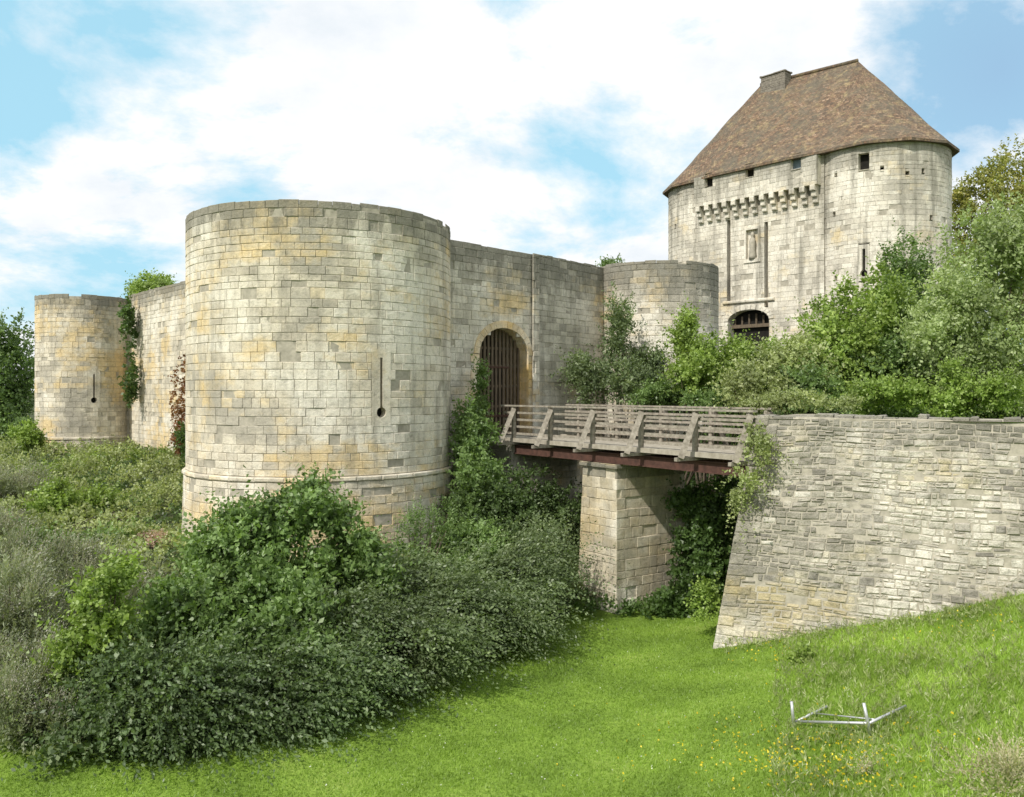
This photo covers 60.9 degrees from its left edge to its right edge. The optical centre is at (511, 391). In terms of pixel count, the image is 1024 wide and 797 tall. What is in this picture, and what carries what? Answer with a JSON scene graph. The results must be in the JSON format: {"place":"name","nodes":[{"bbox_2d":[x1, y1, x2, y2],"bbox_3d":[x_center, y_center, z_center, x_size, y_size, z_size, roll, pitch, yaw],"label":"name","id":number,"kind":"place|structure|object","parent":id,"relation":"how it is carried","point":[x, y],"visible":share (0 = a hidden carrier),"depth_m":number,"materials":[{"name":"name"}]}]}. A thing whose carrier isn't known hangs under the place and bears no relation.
{"place":"outdoors","nodes":[
{"label":"outdoors","id":0,"kind":"place"},
{"bbox_2d":[0,393,1023,796],"bbox_3d":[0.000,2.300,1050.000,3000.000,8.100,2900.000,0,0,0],"label":"ground","id":1,"kind":"structure","parent":0,"point":[450,719],"depth_m":15.19,"materials":[{"name":"green plant"}]},
{"bbox_2d":[0,307,34,440],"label":"tree","id":2,"kind":"object","parent":1,"relation":"on","point":[17,382],"visible":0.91,"depth_m":60.09,"materials":[{"name":"green plant"}]},
{"bbox_2d":[0,495,44,538],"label":"lavender bush","id":3,"kind":"object","parent":1,"relation":"on","point":[9,520],"visible":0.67,"depth_m":25.35,"materials":[{"name":"green plant"}]},
{"bbox_2d":[3,413,54,455],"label":"shrub","id":4,"kind":"object","parent":1,"relation":"on","point":[31,438],"visible":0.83,"depth_m":43.62,"materials":[{"name":"green plant"}]},
{"bbox_2d":[0,451,65,509],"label":"lavender bush","id":5,"kind":"object","parent":1,"relation":"on","point":[22,483],"visible":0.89,"depth_m":30.87,"materials":[{"name":"green plant"}]},
{"bbox_2d":[0,535,77,645],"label":"lavender bush","id":6,"kind":"object","parent":1,"relation":"on","point":[10,606],"visible":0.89,"depth_m":18.24,"materials":[{"name":"green plant"}]},
{"bbox_2d":[0,622,99,764],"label":"lavender bush","id":7,"kind":"object","parent":1,"relation":"on","point":[15,691],"visible":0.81,"depth_m":15.17,"materials":[{"name":"green plant"}]},
{"bbox_2d":[0,592,99,706],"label":"lavender bush","id":8,"kind":"object","parent":1,"relation":"on","point":[23,656],"visible":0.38,"depth_m":16.30,"materials":[{"name":"green plant"}]},
{"bbox_2d":[0,502,109,594],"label":"lavender bush","id":9,"kind":"object","parent":1,"relation":"on","point":[7,546],"visible":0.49,"depth_m":21.11,"materials":[{"name":"green plant"}]},
{"bbox_2d":[14,470,142,524],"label":"shrub","id":10,"kind":"object","parent":1,"relation":"on","point":[51,494],"visible":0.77,"depth_m":28.71,"materials":[{"name":"green plant"}]},
{"bbox_2d":[34,294,128,451],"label":"round tower","id":11,"kind":"structure","parent":1,"relation":"on","point":[80,358],"depth_m":45.92,"materials":[{"name":"stone"}]},
{"bbox_2d":[13,536,163,734],"bbox_3d":[-7.905,4.446,16.295,2.257,3.338,2.996,0,0,0],"label":"shrub","id":12,"kind":"object","parent":1,"relation":"on","point":[113,578],"visible":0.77,"depth_m":16.00,"materials":[{"name":"green plant"}]},
{"bbox_2d":[0,489,182,549],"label":"shrub","id":13,"kind":"object","parent":1,"relation":"on","point":[105,529],"visible":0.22,"depth_m":25.30,"materials":[{"name":"green plant"}]},
{"bbox_2d":[13,440,179,476],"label":"shrub","id":14,"kind":"object","parent":1,"relation":"on","point":[99,456],"visible":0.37,"depth_m":39.84,"materials":[{"name":"green plant"}]},
{"bbox_2d":[34,516,174,593],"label":"lavender bush","id":15,"kind":"object","parent":1,"relation":"on","point":[64,572],"visible":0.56,"depth_m":21.20,"materials":[{"name":"green plant"}]},
{"bbox_2d":[65,539,177,638],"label":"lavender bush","id":16,"kind":"object","parent":1,"relation":"on","point":[134,591],"visible":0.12,"depth_m":18.63,"materials":[{"name":"green plant"}]},
{"bbox_2d":[1,601,268,792],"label":"shrub","id":17,"kind":"object","parent":1,"relation":"on","point":[77,713],"visible":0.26,"depth_m":14.96,"materials":[{"name":"green plant"}]},
{"bbox_2d":[120,267,177,298],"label":"tree","id":18,"kind":"object","parent":1,"relation":"on","point":[139,285],"visible":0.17,"depth_m":60.26,"materials":[{"name":"green plant"}]},
{"bbox_2d":[133,527,167,548],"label":"flowering plant","id":19,"kind":"object","parent":1,"relation":"on","point":[155,534],"visible":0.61,"depth_m":24.91,"materials":[{"name":"beige plant"}]},
{"bbox_2d":[128,281,185,454],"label":"curtain wall","id":20,"kind":"structure","parent":1,"relation":"on","point":[160,318],"depth_m":44.63,"materials":[{"name":"stone"}]},
{"bbox_2d":[116,295,141,409],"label":"creeper","id":21,"kind":"object","parent":20,"relation":"attached to","point":[127,313],"visible":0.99,"depth_m":45.88,"materials":[{"name":"green plant"}]},
{"bbox_2d":[167,354,185,458],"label":"creeper","id":22,"kind":"object","parent":20,"relation":"attached to","point":[179,411],"visible":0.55,"depth_m":39.24,"materials":[{"name":"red plant"}]},
{"bbox_2d":[170,421,185,469],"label":"creeper","id":23,"kind":"object","parent":20,"relation":"attached to","point":[180,435],"visible":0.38,"depth_m":37.83,"materials":[{"name":"green plant"}]},
{"bbox_2d":[0,568,496,796],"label":"arching shrub","id":24,"kind":"object","parent":1,"relation":"on","point":[306,703],"visible":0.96,"depth_m":15.45,"materials":[{"name":"green plant"}]},
{"bbox_2d":[123,449,420,703],"bbox_3d":[-5.069,4.127,18.609,6.074,5.657,6.349,0,0,0],"label":"shrub","id":25,"kind":"object","parent":1,"relation":"on","point":[239,554],"visible":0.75,"depth_m":18.09,"materials":[{"name":"green plant"}]},
{"bbox_2d":[0,434,598,769],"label":"ground cover","id":26,"kind":"object","parent":1,"relation":"on","point":[166,486],"visible":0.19,"depth_m":31.18,"materials":[{"name":"green plant"}]},
{"bbox_2d":[181,199,453,561],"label":"round tower","id":27,"kind":"structure","parent":1,"relation":"on","point":[317,331],"depth_m":24.88,"materials":[{"name":"stone"}]},
{"bbox_2d":[369,482,463,555],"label":"shrub","id":28,"kind":"object","parent":1,"relation":"on","point":[416,518],"visible":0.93,"depth_m":22.76,"materials":[{"name":"green plant"}]},
{"bbox_2d":[351,507,515,598],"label":"shrub","id":29,"kind":"object","parent":1,"relation":"on","point":[459,535],"visible":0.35,"depth_m":23.50,"materials":[{"name":"green plant"}]},
{"bbox_2d":[314,522,554,751],"bbox_3d":[-1.568,5.591,18.765,5.800,4.950,7.360,0,0,25],"label":"arching shrub","id":30,"kind":"object","parent":1,"relation":"on","point":[447,639],"visible":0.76,"depth_m":18.15,"materials":[{"name":"green plant"}]},
{"bbox_2d":[441,349,525,532],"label":"shrub","id":31,"kind":"object","parent":1,"relation":"on","point":[473,461],"visible":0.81,"depth_m":27.61,"materials":[{"name":"green plant"}]},
{"bbox_2d":[450,239,539,524],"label":"gate wall","id":32,"kind":"structure","parent":1,"relation":"on","point":[494,307],"depth_m":31.94,"materials":[{"name":"stone"}]},
{"bbox_2d":[480,329,519,435],"bbox_3d":[-0.602,-0.345,32.176,0.133,3.890,2.482,0,0,44],"label":"door","id":33,"kind":"structure","parent":32,"relation":"in","point":[493,365],"depth_m":32.42,"materials":[{"name":"brown wood"}]},
{"bbox_2d":[432,457,581,569],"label":"shrub","id":34,"kind":"object","parent":1,"relation":"on","point":[514,509],"visible":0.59,"depth_m":26.90,"materials":[{"name":"green plant"}]},
{"bbox_2d":[406,507,631,685],"bbox_3d":[0.248,5.161,20.752,4.700,4.419,7.426,0,0,37],"label":"arching shrub","id":35,"kind":"object","parent":1,"relation":"on","point":[528,562],"visible":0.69,"depth_m":21.08,"materials":[{"name":"green plant"}]},
{"bbox_2d":[487,441,576,528],"bbox_3d":[0.407,3.860,30.867,2.832,4.280,2.630,0,0,-35],"label":"bridge abutment","id":36,"kind":"object","parent":1,"relation":"on","point":[566,469],"visible":0.19,"depth_m":29.82,"materials":[{"name":"stone"}]},
{"bbox_2d":[485,481,614,618],"bbox_3d":[1.051,4.518,23.578,3.884,4.191,4.227,0,0,36],"label":"shrub","id":37,"kind":"object","parent":1,"relation":"on","point":[560,533],"visible":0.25,"depth_m":23.62,"materials":[{"name":"green plant"}]},
{"bbox_2d":[516,253,603,499],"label":"curtain wall","id":38,"kind":"structure","parent":1,"relation":"on","point":[571,307],"depth_m":34.68,"materials":[{"name":"stone"}]},
{"bbox_2d":[545,281,673,438],"bbox_3d":[4.061,0.255,33.776,5.312,9.143,5.262,0,0,-41],"label":"wall shrub","id":39,"kind":"object","parent":1,"relation":"on","point":[636,369],"visible":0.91,"depth_m":33.27,"materials":[{"name":"green plant"}]},
{"bbox_2d":[595,253,624,266],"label":"tree","id":40,"kind":"object","parent":1,"relation":"on","point":[605,262],"visible":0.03,"depth_m":59.60,"materials":[{"name":"green plant"}]},
{"bbox_2d":[578,461,684,613],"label":"bridge pier","id":41,"kind":"structure","parent":1,"relation":"on","point":[624,506],"depth_m":25.24,"materials":[{"name":"stone"}]},
{"bbox_2d":[495,404,775,475],"bbox_3d":[3.876,1.253,25.879,4.200,1.616,11.686,0,0,-35],"label":"footbridge","id":42,"kind":"object","parent":41,"relation":"on","point":[694,455],"visible":0.81,"depth_m":25.18,"materials":[{"name":"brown wood"}]},
{"bbox_2d":[603,260,718,441],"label":"round tower","id":43,"kind":"structure","parent":1,"relation":"on","point":[652,285],"depth_m":35.51,"materials":[{"name":"stone"}]},
{"bbox_2d":[645,474,737,618],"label":"shrub","id":44,"kind":"object","parent":1,"relation":"on","point":[700,543],"visible":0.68,"depth_m":24.30,"materials":[{"name":"green plant"}]},
{"bbox_2d":[623,373,779,486],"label":"shrub","id":45,"kind":"object","parent":1,"relation":"on","point":[648,392],"visible":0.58,"depth_m":30.42,"materials":[{"name":"green plant"}]},
{"bbox_2d":[683,571,723,633],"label":"bush","id":46,"kind":"object","parent":1,"relation":"on","point":[712,591],"depth_m":21.18,"materials":[{"name":"green plant"}]},
{"bbox_2d":[653,291,789,491],"bbox_3d":[7.607,0.527,30.294,5.402,8.217,4.519,0,0,0],"label":"shrub","id":47,"kind":"object","parent":1,"relation":"on","point":[699,357],"visible":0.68,"depth_m":29.74,"materials":[{"name":"green plant"}]},
{"bbox_2d":[515,398,1023,618],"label":"ground cover","id":48,"kind":"object","parent":1,"relation":"on","point":[638,605],"visible":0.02,"depth_m":24.39,"materials":[{"name":"green plant"}]},
{"bbox_2d":[705,325,850,432],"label":"shrub","id":49,"kind":"object","parent":1,"relation":"on","point":[743,381],"visible":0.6,"depth_m":25.32,"materials":[{"name":"green plant"}]},
{"bbox_2d":[557,605,1022,790],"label":"yellow flowers","id":50,"kind":"object","parent":1,"relation":"on","point":[839,759],"visible":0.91,"depth_m":12.90,"materials":[{"name":"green plant"}]},
{"bbox_2d":[784,639,818,665],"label":"broad leaf weed","id":51,"kind":"object","parent":1,"relation":"on","point":[805,648],"visible":0.9,"depth_m":17.57,"materials":[{"name":"green plant"}]},
{"bbox_2d":[663,59,959,361],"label":"gatehouse","id":52,"kind":"object","parent":1,"relation":"on","point":[782,189],"visible":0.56,"depth_m":54.80,"materials":[{"name":"stone"}]},
{"bbox_2d":[705,172,712,187],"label":"window","id":53,"kind":"structure","parent":52,"relation":"in","point":[708,183],"depth_m":59.00,"materials":[{"name":"stone"}]},
{"bbox_2d":[745,162,753,177],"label":"window","id":54,"kind":"structure","parent":52,"relation":"in","point":[749,173],"depth_m":56.63,"materials":[{"name":"stone"}]},
{"bbox_2d":[790,152,800,170],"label":"window","id":55,"kind":"structure","parent":52,"relation":"in","point":[795,164],"depth_m":54.17,"materials":[{"name":"glass"}]},
{"bbox_2d":[858,152,868,170],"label":"window","id":56,"kind":"structure","parent":52,"relation":"in","point":[863,159],"depth_m":51.24,"materials":[{"name":"stone"}]},
{"bbox_2d":[790,701,906,736],"bbox_3d":[5.444,5.142,14.006,1.107,0.879,1.535,0,0,-29],"label":"metal frame","id":57,"kind":"object","parent":1,"relation":"on","point":[867,718],"visible":0.85,"depth_m":13.67,"materials":[{"name":"white metal"}]},
{"bbox_2d":[785,253,926,410],"bbox_3d":[10.421,-1.631,26.936,4.727,5.285,4.697,0,0,0],"label":"shrub","id":58,"kind":"object","parent":1,"relation":"on","point":[864,326],"visible":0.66,"depth_m":26.41,"materials":[{"name":"green plant"}]},
{"bbox_2d":[840,743,879,774],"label":"dry plant","id":59,"kind":"object","parent":1,"relation":"on","point":[869,762],"visible":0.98,"depth_m":11.87,"materials":[{"name":"beige plant"}]},
{"bbox_2d":[713,413,1023,648],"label":"retaining wall","id":60,"kind":"structure","parent":1,"relation":"on","point":[881,516],"depth_m":19.12,"materials":[{"name":"stone"}]},
{"bbox_2d":[715,412,797,565],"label":"creeper","id":61,"kind":"object","parent":60,"relation":"attached to","point":[758,442],"visible":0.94,"depth_m":20.21,"materials":[{"name":"green plant"}]},
{"bbox_2d":[738,379,873,413],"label":"wall plant","id":62,"kind":"object","parent":60,"relation":"on","point":[789,396],"depth_m":21.13,"materials":[{"name":"green plant"}]},
{"bbox_2d":[716,591,1023,796],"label":"long grass","id":63,"kind":"structure","parent":1,"relation":"on","point":[970,707],"depth_m":14.07,"materials":[{"name":"green plant"}]},
{"bbox_2d":[765,320,1023,416],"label":"shrub","id":64,"kind":"object","parent":1,"relation":"on","point":[811,380],"visible":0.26,"depth_m":25.00,"materials":[{"name":"green plant"}]},
{"bbox_2d":[866,218,944,397],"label":"shrub","id":65,"kind":"object","parent":1,"relation":"on","point":[903,264],"visible":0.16,"depth_m":28.62,"materials":[{"name":"green plant"}]},
{"bbox_2d":[821,341,1023,418],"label":"shrub","id":66,"kind":"object","parent":1,"relation":"on","point":[999,394],"visible":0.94,"depth_m":22.53,"materials":[{"name":"green plant"}]},
{"bbox_2d":[881,180,1023,418],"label":"tall shrub","id":67,"kind":"object","parent":1,"relation":"on","point":[968,298],"visible":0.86,"depth_m":24.01,"materials":[{"name":"green plant"}]},
{"bbox_2d":[915,692,1023,796],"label":"dry plant","id":68,"kind":"object","parent":1,"relation":"on","point":[1013,765],"visible":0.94,"depth_m":10.56,"materials":[{"name":"beige plant"}]},
{"bbox_2d":[952,133,1023,343],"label":"tree","id":69,"kind":"object","parent":1,"relation":"on","point":[961,200],"visible":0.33,"depth_m":63.76,"materials":[{"name":"green plant"}]},
{"bbox_2d":[0,0,1023,390],"label":"sky","id":70,"kind":"structure","parent":0,"point":[555,128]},
{"bbox_2d":[272,648,1001,785],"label":"white daisies","id":71,"kind":"object","parent":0,"point":[673,744],"visible":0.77,"depth_m":14.40,"materials":[{"name":"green plant"}]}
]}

